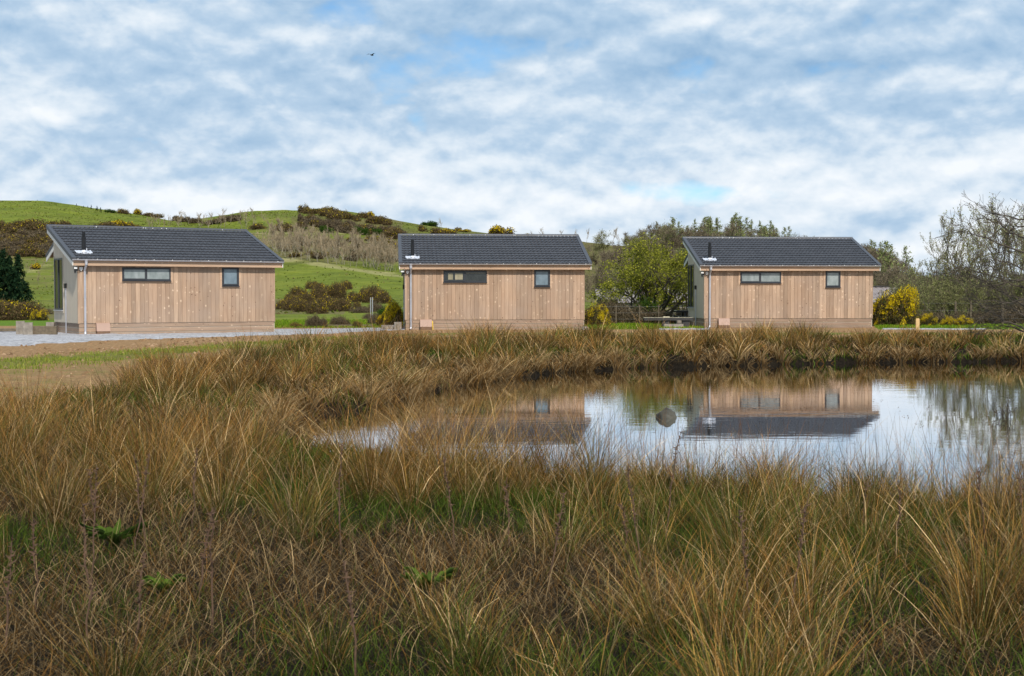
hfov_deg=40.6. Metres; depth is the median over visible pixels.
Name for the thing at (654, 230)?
bare wood tree
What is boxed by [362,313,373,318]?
scrub bush
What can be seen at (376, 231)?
evergreen bush
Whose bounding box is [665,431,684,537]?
dry stalk
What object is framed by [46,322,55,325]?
concrete block
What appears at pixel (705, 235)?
bare wood tree
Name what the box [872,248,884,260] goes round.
bare wood tree
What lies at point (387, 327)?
concrete block
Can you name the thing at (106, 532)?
dock plant
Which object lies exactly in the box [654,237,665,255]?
bare wood tree
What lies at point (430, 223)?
evergreen bush
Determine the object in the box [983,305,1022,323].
scrub bush
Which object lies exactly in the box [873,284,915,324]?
gorse bush
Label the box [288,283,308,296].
gorse bush
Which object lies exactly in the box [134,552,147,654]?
dry stalk
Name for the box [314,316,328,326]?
scrub bush
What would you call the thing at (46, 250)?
scrub bush
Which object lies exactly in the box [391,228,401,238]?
gorse bush
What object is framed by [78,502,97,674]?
dry stalk
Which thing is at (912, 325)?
lawn grass
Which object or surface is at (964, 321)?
gorse bush
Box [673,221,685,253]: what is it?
larch tree
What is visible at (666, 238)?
budding wood tree
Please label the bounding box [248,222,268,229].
gorse bush
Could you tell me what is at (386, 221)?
gorse bush
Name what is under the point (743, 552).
dry stalk
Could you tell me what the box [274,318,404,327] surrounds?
lawn grass
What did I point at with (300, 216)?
scrub bush
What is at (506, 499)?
dry stalk
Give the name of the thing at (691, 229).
bare wood tree
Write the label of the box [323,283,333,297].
gorse bush
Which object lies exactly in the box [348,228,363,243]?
young birch
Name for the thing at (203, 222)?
scrub bush
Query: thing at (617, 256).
bare wood tree
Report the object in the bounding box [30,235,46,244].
gorse bush
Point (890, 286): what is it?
willow scrub
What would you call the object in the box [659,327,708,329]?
gravel path
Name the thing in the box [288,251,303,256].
gorse bush
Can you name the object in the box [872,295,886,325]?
gorse bush
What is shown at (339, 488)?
dry stalk
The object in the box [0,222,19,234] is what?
gorse bush
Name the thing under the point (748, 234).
bare wood tree
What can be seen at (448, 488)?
dry stalk
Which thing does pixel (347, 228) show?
scrub bush
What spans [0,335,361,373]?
thin grass
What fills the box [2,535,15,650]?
dry stalk
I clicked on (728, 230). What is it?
bare wood tree
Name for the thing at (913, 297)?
gorse bush
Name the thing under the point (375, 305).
scrub bush
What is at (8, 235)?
gorse bush
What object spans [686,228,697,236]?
bare wood tree
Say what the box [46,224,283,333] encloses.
cabin
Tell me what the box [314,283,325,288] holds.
gorse bush
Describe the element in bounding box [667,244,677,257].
bare wood tree
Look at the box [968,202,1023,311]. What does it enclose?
budding tree
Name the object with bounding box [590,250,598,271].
bare wood tree
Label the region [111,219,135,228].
gorse bush
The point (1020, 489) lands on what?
dry stalk
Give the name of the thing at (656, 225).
bare wood tree
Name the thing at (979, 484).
dry stalk
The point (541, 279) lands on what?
window
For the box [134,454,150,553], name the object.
dry stalk
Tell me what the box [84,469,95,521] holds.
dry stalk
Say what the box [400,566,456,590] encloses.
dock plant
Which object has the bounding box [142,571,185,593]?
dock plant
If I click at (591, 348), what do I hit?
rush grass
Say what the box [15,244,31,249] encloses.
gorse bush
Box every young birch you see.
[289,241,303,258]
[309,239,323,261]
[324,242,344,263]
[346,242,354,266]
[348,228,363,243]
[382,248,388,265]
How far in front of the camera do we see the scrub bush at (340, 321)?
63.91 m
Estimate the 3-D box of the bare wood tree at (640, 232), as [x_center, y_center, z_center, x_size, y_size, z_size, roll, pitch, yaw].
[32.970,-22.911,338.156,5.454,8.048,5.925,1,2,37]
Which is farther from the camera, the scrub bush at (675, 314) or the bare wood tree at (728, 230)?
the bare wood tree at (728, 230)
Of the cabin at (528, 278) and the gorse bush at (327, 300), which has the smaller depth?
the cabin at (528, 278)
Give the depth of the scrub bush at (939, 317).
66.50 m
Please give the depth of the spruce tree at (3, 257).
99.70 m
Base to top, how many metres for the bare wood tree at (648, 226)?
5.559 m
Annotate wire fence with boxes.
[594,305,682,322]
[925,301,1022,323]
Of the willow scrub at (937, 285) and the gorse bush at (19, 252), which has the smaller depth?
the willow scrub at (937, 285)
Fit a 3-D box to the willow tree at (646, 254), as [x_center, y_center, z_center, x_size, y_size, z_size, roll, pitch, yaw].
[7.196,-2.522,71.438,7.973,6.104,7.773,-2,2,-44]
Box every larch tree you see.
[661,217,687,256]
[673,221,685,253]
[681,219,699,253]
[701,216,714,236]
[705,216,717,238]
[711,217,724,236]
[725,217,737,236]
[728,212,744,236]
[735,216,749,238]
[741,217,753,236]
[753,220,768,238]
[760,226,768,236]
[765,220,778,238]
[873,240,897,282]
[880,244,903,276]
[893,246,915,276]
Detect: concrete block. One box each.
[16,321,24,333]
[23,322,32,334]
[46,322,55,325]
[381,325,393,328]
[394,322,401,329]
[663,324,682,327]
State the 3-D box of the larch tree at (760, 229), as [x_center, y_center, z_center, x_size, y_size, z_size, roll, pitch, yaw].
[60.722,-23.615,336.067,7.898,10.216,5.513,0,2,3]
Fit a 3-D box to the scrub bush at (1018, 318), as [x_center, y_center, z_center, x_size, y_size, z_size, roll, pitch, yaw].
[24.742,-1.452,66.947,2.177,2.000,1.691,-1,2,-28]
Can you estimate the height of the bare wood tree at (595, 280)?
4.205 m
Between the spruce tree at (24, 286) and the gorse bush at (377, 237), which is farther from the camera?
the gorse bush at (377, 237)
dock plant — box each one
[80,518,147,547]
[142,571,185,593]
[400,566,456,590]
[689,599,743,625]
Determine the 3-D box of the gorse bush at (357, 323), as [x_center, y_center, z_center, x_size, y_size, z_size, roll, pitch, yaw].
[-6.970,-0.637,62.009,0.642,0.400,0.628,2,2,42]
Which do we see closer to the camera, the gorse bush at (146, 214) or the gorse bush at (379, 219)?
the gorse bush at (379, 219)
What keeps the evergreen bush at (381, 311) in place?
on the ground at (54, 373)
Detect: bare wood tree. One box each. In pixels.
[585,273,593,302]
[588,264,614,291]
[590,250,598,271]
[592,263,606,278]
[596,251,617,280]
[597,251,615,269]
[607,244,623,261]
[610,241,623,252]
[610,246,625,266]
[634,229,655,250]
[643,224,661,242]
[645,224,653,237]
[652,222,671,254]
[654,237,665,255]
[661,224,683,249]
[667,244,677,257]
[680,225,693,247]
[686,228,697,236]
[695,227,716,238]
[695,228,709,236]
[716,221,745,238]
[744,226,755,238]
[752,228,769,236]
[861,243,876,255]
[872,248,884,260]
[873,259,890,285]
[873,264,909,286]
[882,265,917,286]
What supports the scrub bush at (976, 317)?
on the ground at (54, 373)
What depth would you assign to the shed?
84.82 m
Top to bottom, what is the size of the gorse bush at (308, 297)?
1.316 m
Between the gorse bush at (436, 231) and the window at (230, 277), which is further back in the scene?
the gorse bush at (436, 231)
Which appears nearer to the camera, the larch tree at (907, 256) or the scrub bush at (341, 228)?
the larch tree at (907, 256)
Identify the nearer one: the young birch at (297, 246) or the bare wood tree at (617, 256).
the young birch at (297, 246)
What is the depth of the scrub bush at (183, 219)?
385.71 m
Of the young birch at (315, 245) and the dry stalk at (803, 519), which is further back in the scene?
the young birch at (315, 245)
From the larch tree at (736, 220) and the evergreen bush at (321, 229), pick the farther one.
the larch tree at (736, 220)
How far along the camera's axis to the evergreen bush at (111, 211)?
389.84 m
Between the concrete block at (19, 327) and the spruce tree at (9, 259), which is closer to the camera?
the concrete block at (19, 327)
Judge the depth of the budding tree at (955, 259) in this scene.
71.29 m
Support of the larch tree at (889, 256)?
on the hills
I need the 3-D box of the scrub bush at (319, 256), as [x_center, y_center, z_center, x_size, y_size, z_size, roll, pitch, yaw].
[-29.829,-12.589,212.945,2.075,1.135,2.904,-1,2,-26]
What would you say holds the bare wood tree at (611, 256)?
on the hills
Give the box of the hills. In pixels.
[0,200,1004,320]
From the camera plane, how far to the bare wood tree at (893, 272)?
101.89 m
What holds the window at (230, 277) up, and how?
in the cabin at (129, 280)
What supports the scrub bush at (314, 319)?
on the ground at (54, 373)
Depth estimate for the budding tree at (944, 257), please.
71.36 m
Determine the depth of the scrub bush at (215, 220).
353.33 m
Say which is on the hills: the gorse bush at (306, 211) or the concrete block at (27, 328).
the gorse bush at (306, 211)
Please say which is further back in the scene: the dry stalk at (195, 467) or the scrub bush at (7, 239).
the scrub bush at (7, 239)
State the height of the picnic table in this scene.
0.740 m
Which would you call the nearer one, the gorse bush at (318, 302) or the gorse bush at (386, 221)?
the gorse bush at (318, 302)
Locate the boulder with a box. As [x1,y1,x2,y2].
[656,407,676,417]
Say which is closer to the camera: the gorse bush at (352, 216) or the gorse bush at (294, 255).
the gorse bush at (294, 255)
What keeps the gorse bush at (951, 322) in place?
on the ground at (54, 373)
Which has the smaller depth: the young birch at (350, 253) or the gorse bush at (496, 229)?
the young birch at (350, 253)
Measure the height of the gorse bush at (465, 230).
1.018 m
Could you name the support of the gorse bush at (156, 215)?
on the hills
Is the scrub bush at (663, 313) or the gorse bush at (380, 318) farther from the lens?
the scrub bush at (663, 313)
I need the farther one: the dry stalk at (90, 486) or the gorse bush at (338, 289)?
the gorse bush at (338, 289)
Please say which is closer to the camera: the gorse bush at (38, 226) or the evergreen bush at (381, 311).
the evergreen bush at (381, 311)
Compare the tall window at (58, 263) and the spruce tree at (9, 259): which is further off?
the spruce tree at (9, 259)
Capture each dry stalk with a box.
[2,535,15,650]
[27,517,38,611]
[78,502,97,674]
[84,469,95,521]
[90,466,99,604]
[134,453,145,553]
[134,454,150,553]
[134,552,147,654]
[191,447,198,533]
[198,510,214,607]
[205,507,218,631]
[336,443,344,554]
[341,561,356,675]
[441,458,454,549]
[502,480,511,545]
[548,491,566,589]
[617,503,630,564]
[623,461,640,573]
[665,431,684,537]
[737,510,751,631]
[790,490,812,626]
[862,479,869,529]
[893,489,903,563]
[976,468,986,544]
[1016,472,1023,539]
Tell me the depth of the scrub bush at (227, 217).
355.52 m
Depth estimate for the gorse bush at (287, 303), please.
108.90 m
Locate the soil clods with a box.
[0,330,975,394]
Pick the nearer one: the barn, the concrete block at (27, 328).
the concrete block at (27, 328)
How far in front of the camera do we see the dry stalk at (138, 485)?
8.53 m
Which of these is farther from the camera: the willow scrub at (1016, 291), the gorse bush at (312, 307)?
the gorse bush at (312, 307)
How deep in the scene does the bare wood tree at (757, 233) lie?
349.21 m
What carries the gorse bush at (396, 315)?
on the ground at (54, 373)
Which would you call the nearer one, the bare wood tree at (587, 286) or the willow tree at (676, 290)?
the willow tree at (676, 290)
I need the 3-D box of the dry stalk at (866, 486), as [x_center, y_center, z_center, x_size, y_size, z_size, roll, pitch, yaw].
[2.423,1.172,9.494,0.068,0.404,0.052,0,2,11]
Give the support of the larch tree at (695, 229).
on the hills
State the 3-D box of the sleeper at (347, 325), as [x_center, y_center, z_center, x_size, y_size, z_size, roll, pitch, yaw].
[-7.457,-0.531,63.014,2.200,0.150,0.200,0,2,0]
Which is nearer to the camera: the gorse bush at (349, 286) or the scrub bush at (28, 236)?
the gorse bush at (349, 286)
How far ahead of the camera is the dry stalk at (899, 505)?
8.18 m
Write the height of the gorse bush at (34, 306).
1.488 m
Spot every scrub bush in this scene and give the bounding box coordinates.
[2,238,20,244]
[7,246,21,255]
[16,226,27,235]
[22,234,40,240]
[24,230,45,234]
[31,302,53,313]
[32,229,46,236]
[38,246,48,255]
[176,216,190,221]
[188,217,201,223]
[200,220,214,224]
[211,217,224,222]
[217,215,229,221]
[228,214,242,221]
[297,213,303,220]
[304,311,319,326]
[313,216,324,225]
[313,252,323,258]
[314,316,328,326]
[329,314,350,324]
[333,220,345,226]
[336,225,345,232]
[342,225,349,232]
[343,255,357,260]
[348,303,371,312]
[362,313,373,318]
[367,301,384,311]
[367,311,378,324]
[596,293,620,322]
[610,302,633,323]
[625,302,656,323]
[642,301,675,322]
[665,309,687,322]
[920,308,949,324]
[948,308,968,319]
[964,306,999,324]
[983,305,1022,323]
[1007,296,1023,323]
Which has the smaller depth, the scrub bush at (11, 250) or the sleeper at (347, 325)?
the sleeper at (347, 325)
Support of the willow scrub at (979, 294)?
on the ground at (54, 373)
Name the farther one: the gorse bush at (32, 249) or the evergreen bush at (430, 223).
the evergreen bush at (430, 223)
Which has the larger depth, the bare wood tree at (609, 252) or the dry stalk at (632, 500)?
the bare wood tree at (609, 252)
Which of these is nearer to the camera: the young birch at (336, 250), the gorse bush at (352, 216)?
the young birch at (336, 250)
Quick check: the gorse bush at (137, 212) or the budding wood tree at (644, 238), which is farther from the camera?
the gorse bush at (137, 212)
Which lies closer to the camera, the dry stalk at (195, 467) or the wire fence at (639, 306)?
the dry stalk at (195, 467)
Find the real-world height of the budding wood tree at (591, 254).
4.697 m
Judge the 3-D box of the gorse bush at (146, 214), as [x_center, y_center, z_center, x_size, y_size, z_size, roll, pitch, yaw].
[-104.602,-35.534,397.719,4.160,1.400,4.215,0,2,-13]
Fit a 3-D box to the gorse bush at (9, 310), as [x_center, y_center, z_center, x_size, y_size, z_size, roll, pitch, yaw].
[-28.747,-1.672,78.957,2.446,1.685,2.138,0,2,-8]
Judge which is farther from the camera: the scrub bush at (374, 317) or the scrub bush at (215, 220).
the scrub bush at (215, 220)
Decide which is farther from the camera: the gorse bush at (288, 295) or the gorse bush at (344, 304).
the gorse bush at (288, 295)
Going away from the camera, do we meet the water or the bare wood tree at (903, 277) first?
the water
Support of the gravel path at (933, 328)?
on the ground at (54, 373)
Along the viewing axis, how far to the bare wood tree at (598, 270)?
237.99 m
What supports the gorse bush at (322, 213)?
on the hills
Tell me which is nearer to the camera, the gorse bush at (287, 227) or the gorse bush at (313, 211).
the gorse bush at (287, 227)
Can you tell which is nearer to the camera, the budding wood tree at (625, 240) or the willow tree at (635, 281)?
the willow tree at (635, 281)
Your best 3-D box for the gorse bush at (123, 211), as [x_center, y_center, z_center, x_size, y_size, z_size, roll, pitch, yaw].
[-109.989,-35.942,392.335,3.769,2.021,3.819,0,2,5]
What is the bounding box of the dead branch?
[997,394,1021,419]
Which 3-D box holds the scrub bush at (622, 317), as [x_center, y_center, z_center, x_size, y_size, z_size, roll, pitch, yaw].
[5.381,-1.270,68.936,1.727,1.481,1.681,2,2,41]
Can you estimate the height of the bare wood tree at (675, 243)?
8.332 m
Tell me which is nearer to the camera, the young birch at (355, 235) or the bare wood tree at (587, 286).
the bare wood tree at (587, 286)
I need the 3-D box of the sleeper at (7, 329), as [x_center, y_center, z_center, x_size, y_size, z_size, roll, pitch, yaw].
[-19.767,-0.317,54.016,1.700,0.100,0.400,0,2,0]
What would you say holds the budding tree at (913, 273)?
on the ground at (54, 373)
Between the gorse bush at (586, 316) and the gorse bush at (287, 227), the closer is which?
the gorse bush at (586, 316)
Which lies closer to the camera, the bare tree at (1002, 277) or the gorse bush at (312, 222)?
the bare tree at (1002, 277)
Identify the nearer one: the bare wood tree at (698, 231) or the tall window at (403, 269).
the tall window at (403, 269)
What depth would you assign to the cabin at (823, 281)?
61.02 m
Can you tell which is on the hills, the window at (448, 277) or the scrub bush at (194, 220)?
the scrub bush at (194, 220)
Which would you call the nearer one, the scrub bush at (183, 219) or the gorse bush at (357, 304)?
the gorse bush at (357, 304)
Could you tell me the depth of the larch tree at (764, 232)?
339.07 m
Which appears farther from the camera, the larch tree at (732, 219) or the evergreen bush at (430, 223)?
the evergreen bush at (430, 223)
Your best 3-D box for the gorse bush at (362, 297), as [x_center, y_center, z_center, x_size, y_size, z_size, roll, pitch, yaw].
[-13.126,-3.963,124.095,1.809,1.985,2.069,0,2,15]
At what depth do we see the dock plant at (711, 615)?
6.53 m
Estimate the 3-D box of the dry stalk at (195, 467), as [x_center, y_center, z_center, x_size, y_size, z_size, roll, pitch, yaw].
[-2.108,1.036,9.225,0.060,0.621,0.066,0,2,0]
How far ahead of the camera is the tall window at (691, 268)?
63.58 m
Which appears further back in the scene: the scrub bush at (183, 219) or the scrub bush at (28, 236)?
the scrub bush at (183, 219)
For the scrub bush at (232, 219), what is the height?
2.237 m
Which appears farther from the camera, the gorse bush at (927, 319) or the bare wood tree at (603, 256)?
the bare wood tree at (603, 256)
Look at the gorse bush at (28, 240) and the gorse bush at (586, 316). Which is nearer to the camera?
the gorse bush at (586, 316)
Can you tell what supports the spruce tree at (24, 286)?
on the hills
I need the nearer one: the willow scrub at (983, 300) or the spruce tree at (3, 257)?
the willow scrub at (983, 300)
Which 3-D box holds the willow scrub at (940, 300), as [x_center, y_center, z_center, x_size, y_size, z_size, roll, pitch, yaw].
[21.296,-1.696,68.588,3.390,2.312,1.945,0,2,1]
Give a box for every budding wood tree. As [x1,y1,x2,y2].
[586,249,599,261]
[588,229,613,253]
[605,258,632,282]
[621,234,629,249]
[630,228,648,244]
[654,224,685,251]
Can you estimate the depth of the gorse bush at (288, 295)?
126.59 m
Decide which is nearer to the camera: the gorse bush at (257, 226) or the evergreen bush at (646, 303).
the evergreen bush at (646, 303)
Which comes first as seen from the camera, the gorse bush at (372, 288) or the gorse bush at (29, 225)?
the gorse bush at (372, 288)
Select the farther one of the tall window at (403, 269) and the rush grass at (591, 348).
the tall window at (403, 269)
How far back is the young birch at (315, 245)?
205.99 m
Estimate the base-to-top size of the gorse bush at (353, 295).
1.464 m
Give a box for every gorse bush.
[0,221,13,229]
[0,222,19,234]
[0,294,29,320]
[2,232,20,239]
[13,297,47,319]
[14,218,26,229]
[14,247,31,256]
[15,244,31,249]
[24,217,47,230]
[24,236,32,244]
[25,245,39,255]
[29,262,40,268]
[29,306,50,320]
[30,222,46,231]
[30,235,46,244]
[33,248,45,257]
[47,220,70,224]
[94,221,116,227]
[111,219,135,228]
[117,207,129,213]
[133,208,142,214]
[141,212,152,215]
[149,213,163,217]
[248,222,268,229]
[275,222,292,231]
[275,299,283,309]
[281,297,299,310]
[283,293,297,300]
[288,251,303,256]
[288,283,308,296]
[289,322,302,326]
[290,299,307,311]
[292,290,315,302]
[296,203,306,212]
[302,206,310,213]
[302,299,329,313]
[304,280,318,288]
[307,208,317,213]
[308,285,330,299]
[309,219,318,226]
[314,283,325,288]
[316,295,328,303]
[317,210,329,215]
[319,295,339,306]
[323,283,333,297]
[326,210,338,217]
[329,213,342,219]
[329,281,347,298]
[329,294,354,310]
[339,280,352,289]
[344,288,359,301]
[346,213,359,219]
[352,319,361,326]
[353,300,360,308]
[357,211,368,218]
[357,283,373,302]
[364,214,375,223]
[364,235,383,240]
[364,282,382,302]
[370,215,382,223]
[373,289,392,303]
[375,312,385,325]
[380,228,395,239]
[381,298,404,326]
[382,219,391,224]
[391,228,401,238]
[417,225,427,231]
[428,226,448,233]
[443,228,456,233]
[458,229,471,231]
[488,224,516,233]
[584,304,595,323]
[586,300,611,324]
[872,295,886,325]
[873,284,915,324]
[888,283,924,324]
[914,313,937,325]
[940,318,949,325]
[942,315,956,325]
[954,315,973,324]
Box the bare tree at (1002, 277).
[934,191,1023,351]
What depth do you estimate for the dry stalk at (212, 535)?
6.48 m
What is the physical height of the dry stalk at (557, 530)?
0.555 m
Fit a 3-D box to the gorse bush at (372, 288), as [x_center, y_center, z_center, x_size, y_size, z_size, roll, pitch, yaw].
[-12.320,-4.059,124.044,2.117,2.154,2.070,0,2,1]
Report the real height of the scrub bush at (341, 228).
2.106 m
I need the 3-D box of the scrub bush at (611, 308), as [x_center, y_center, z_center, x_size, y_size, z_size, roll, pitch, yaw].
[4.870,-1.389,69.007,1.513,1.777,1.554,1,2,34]
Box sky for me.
[0,0,1023,286]
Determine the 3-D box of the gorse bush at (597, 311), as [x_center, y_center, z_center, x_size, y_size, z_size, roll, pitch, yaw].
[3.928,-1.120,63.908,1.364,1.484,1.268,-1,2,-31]
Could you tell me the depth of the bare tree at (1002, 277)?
29.62 m
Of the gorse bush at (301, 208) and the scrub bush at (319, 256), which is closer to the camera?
the scrub bush at (319, 256)
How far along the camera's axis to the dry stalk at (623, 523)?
8.11 m
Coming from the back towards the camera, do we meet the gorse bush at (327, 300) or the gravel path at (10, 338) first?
the gorse bush at (327, 300)
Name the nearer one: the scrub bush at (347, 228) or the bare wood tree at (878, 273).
the bare wood tree at (878, 273)
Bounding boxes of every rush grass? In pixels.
[0,354,1023,675]
[141,310,1023,438]
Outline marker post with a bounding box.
[915,318,919,329]
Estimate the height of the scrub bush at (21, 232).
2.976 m
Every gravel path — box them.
[0,327,404,345]
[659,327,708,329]
[883,328,985,329]
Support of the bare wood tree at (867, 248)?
on the hills
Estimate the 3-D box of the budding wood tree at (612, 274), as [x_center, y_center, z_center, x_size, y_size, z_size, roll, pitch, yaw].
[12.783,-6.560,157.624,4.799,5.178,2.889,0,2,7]
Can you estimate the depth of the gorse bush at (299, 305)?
104.02 m
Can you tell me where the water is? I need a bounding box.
[291,361,1023,502]
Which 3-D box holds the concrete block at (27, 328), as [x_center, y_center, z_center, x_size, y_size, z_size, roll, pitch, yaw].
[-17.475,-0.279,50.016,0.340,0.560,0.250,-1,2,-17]
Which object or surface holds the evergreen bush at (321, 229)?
on the hills
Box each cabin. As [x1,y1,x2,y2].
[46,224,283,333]
[398,233,591,329]
[682,237,880,327]
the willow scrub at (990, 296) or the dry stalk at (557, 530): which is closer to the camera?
the dry stalk at (557, 530)
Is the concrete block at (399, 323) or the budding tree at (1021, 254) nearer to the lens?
the concrete block at (399, 323)
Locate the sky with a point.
(864, 121)
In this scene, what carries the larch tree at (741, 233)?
on the hills
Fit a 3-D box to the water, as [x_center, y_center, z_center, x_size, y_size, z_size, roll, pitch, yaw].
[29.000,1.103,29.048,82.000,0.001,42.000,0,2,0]
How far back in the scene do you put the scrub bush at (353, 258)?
215.92 m
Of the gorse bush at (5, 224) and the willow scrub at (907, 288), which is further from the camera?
the gorse bush at (5, 224)
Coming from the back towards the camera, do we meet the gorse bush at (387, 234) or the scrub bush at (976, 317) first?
the gorse bush at (387, 234)
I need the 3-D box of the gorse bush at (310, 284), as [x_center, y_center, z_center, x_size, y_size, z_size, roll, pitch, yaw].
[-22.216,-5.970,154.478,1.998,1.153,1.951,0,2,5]
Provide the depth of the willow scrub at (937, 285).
72.08 m
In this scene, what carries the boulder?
in the water
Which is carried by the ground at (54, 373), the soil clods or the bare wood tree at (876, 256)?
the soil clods
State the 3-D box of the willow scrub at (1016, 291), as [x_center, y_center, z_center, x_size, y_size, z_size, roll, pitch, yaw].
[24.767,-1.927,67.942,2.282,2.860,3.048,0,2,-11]
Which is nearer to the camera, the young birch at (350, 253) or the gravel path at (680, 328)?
the gravel path at (680, 328)
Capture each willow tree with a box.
[585,232,687,314]
[603,251,677,304]
[639,241,687,312]
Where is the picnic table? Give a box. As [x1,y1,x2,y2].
[672,310,689,316]
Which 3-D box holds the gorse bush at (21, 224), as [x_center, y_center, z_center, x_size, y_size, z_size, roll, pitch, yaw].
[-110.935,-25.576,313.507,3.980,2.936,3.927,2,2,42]
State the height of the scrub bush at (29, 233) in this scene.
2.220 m
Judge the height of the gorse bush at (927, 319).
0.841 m
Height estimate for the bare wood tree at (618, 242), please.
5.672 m
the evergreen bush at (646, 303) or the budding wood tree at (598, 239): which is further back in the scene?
the budding wood tree at (598, 239)
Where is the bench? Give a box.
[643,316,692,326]
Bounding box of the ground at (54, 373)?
[0,321,1023,675]
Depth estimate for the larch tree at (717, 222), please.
343.69 m
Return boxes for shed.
[593,288,620,305]
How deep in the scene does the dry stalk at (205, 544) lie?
6.92 m
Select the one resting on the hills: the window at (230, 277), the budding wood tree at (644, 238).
the budding wood tree at (644, 238)
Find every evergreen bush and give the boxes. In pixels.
[104,209,117,212]
[319,226,326,232]
[358,228,369,234]
[371,227,380,234]
[376,302,388,313]
[425,221,439,226]
[630,292,661,316]
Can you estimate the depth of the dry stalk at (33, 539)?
6.94 m
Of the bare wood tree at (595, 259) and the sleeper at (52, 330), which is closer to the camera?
the sleeper at (52, 330)
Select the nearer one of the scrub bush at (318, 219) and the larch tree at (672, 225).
the scrub bush at (318, 219)
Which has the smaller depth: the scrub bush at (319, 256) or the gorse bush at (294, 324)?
the gorse bush at (294, 324)
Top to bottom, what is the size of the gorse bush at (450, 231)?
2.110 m
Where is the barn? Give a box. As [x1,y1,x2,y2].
[610,285,895,314]
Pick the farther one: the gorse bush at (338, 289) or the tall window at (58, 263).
the gorse bush at (338, 289)
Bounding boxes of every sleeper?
[0,328,15,330]
[33,326,57,334]
[330,325,371,326]
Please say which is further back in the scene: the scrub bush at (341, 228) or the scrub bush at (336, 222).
the scrub bush at (336, 222)
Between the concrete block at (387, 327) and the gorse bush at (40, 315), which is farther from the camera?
the gorse bush at (40, 315)
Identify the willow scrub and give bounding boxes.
[874,277,950,312]
[886,277,926,306]
[908,273,960,313]
[908,284,971,315]
[922,269,962,316]
[941,275,988,315]
[958,278,1012,311]
[962,276,1013,313]
[988,270,1023,308]
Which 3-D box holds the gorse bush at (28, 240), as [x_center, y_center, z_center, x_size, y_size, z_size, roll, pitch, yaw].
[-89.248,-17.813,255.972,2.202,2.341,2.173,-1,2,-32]
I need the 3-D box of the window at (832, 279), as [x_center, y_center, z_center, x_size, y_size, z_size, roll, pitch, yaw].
[14.148,-2.552,60.997,0.820,0.785,0.083,0,2,-3]
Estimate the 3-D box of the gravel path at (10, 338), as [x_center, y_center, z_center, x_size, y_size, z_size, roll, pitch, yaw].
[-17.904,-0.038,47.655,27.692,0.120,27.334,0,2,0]
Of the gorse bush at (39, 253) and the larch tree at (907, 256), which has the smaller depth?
the larch tree at (907, 256)
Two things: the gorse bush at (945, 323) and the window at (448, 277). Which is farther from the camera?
the gorse bush at (945, 323)
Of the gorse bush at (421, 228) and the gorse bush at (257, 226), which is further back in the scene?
the gorse bush at (421, 228)
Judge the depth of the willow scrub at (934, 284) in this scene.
69.86 m
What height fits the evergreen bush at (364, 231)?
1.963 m
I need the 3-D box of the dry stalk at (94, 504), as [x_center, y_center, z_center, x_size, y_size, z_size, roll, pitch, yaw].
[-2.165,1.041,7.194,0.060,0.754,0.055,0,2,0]
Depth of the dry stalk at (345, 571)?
5.68 m
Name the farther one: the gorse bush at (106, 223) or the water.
the gorse bush at (106, 223)
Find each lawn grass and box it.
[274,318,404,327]
[584,322,703,328]
[874,323,1023,327]
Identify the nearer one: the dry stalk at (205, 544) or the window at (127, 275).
the dry stalk at (205, 544)
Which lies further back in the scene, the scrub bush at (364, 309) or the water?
the scrub bush at (364, 309)
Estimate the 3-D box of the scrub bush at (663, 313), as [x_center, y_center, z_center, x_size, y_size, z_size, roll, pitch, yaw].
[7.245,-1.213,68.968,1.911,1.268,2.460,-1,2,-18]
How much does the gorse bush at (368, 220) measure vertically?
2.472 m
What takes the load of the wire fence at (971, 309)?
on the ground at (54, 373)
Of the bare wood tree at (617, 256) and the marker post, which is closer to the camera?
the marker post
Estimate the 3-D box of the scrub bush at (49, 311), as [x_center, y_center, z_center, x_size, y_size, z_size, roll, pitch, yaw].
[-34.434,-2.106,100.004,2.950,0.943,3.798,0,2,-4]
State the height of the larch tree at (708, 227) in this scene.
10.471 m
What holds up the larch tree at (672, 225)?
on the hills
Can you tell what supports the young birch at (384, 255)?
on the hills
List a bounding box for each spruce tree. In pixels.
[0,246,22,301]
[0,255,27,304]
[13,254,34,303]
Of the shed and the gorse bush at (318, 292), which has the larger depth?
the gorse bush at (318, 292)
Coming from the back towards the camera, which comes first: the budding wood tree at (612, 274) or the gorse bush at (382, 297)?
the budding wood tree at (612, 274)
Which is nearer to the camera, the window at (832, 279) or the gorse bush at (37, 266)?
the window at (832, 279)
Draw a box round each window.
[53,256,63,312]
[120,267,172,282]
[220,267,240,287]
[403,269,404,310]
[442,271,488,283]
[532,270,551,288]
[687,262,694,309]
[739,272,782,284]
[824,271,841,288]
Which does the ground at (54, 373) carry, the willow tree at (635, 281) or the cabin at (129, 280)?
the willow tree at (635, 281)
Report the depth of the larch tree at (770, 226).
345.16 m
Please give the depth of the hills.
213.88 m
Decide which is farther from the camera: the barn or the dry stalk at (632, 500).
the barn
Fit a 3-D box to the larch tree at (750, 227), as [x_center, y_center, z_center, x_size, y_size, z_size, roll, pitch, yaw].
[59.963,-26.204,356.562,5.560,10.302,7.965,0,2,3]
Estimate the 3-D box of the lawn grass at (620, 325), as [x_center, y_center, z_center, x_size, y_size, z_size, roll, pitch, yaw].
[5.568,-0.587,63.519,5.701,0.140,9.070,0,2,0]
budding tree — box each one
[907,231,949,311]
[923,215,988,297]
[933,202,992,313]
[942,192,1023,286]
[961,217,1023,313]
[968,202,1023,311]
[986,205,1023,285]
[1003,213,1023,282]

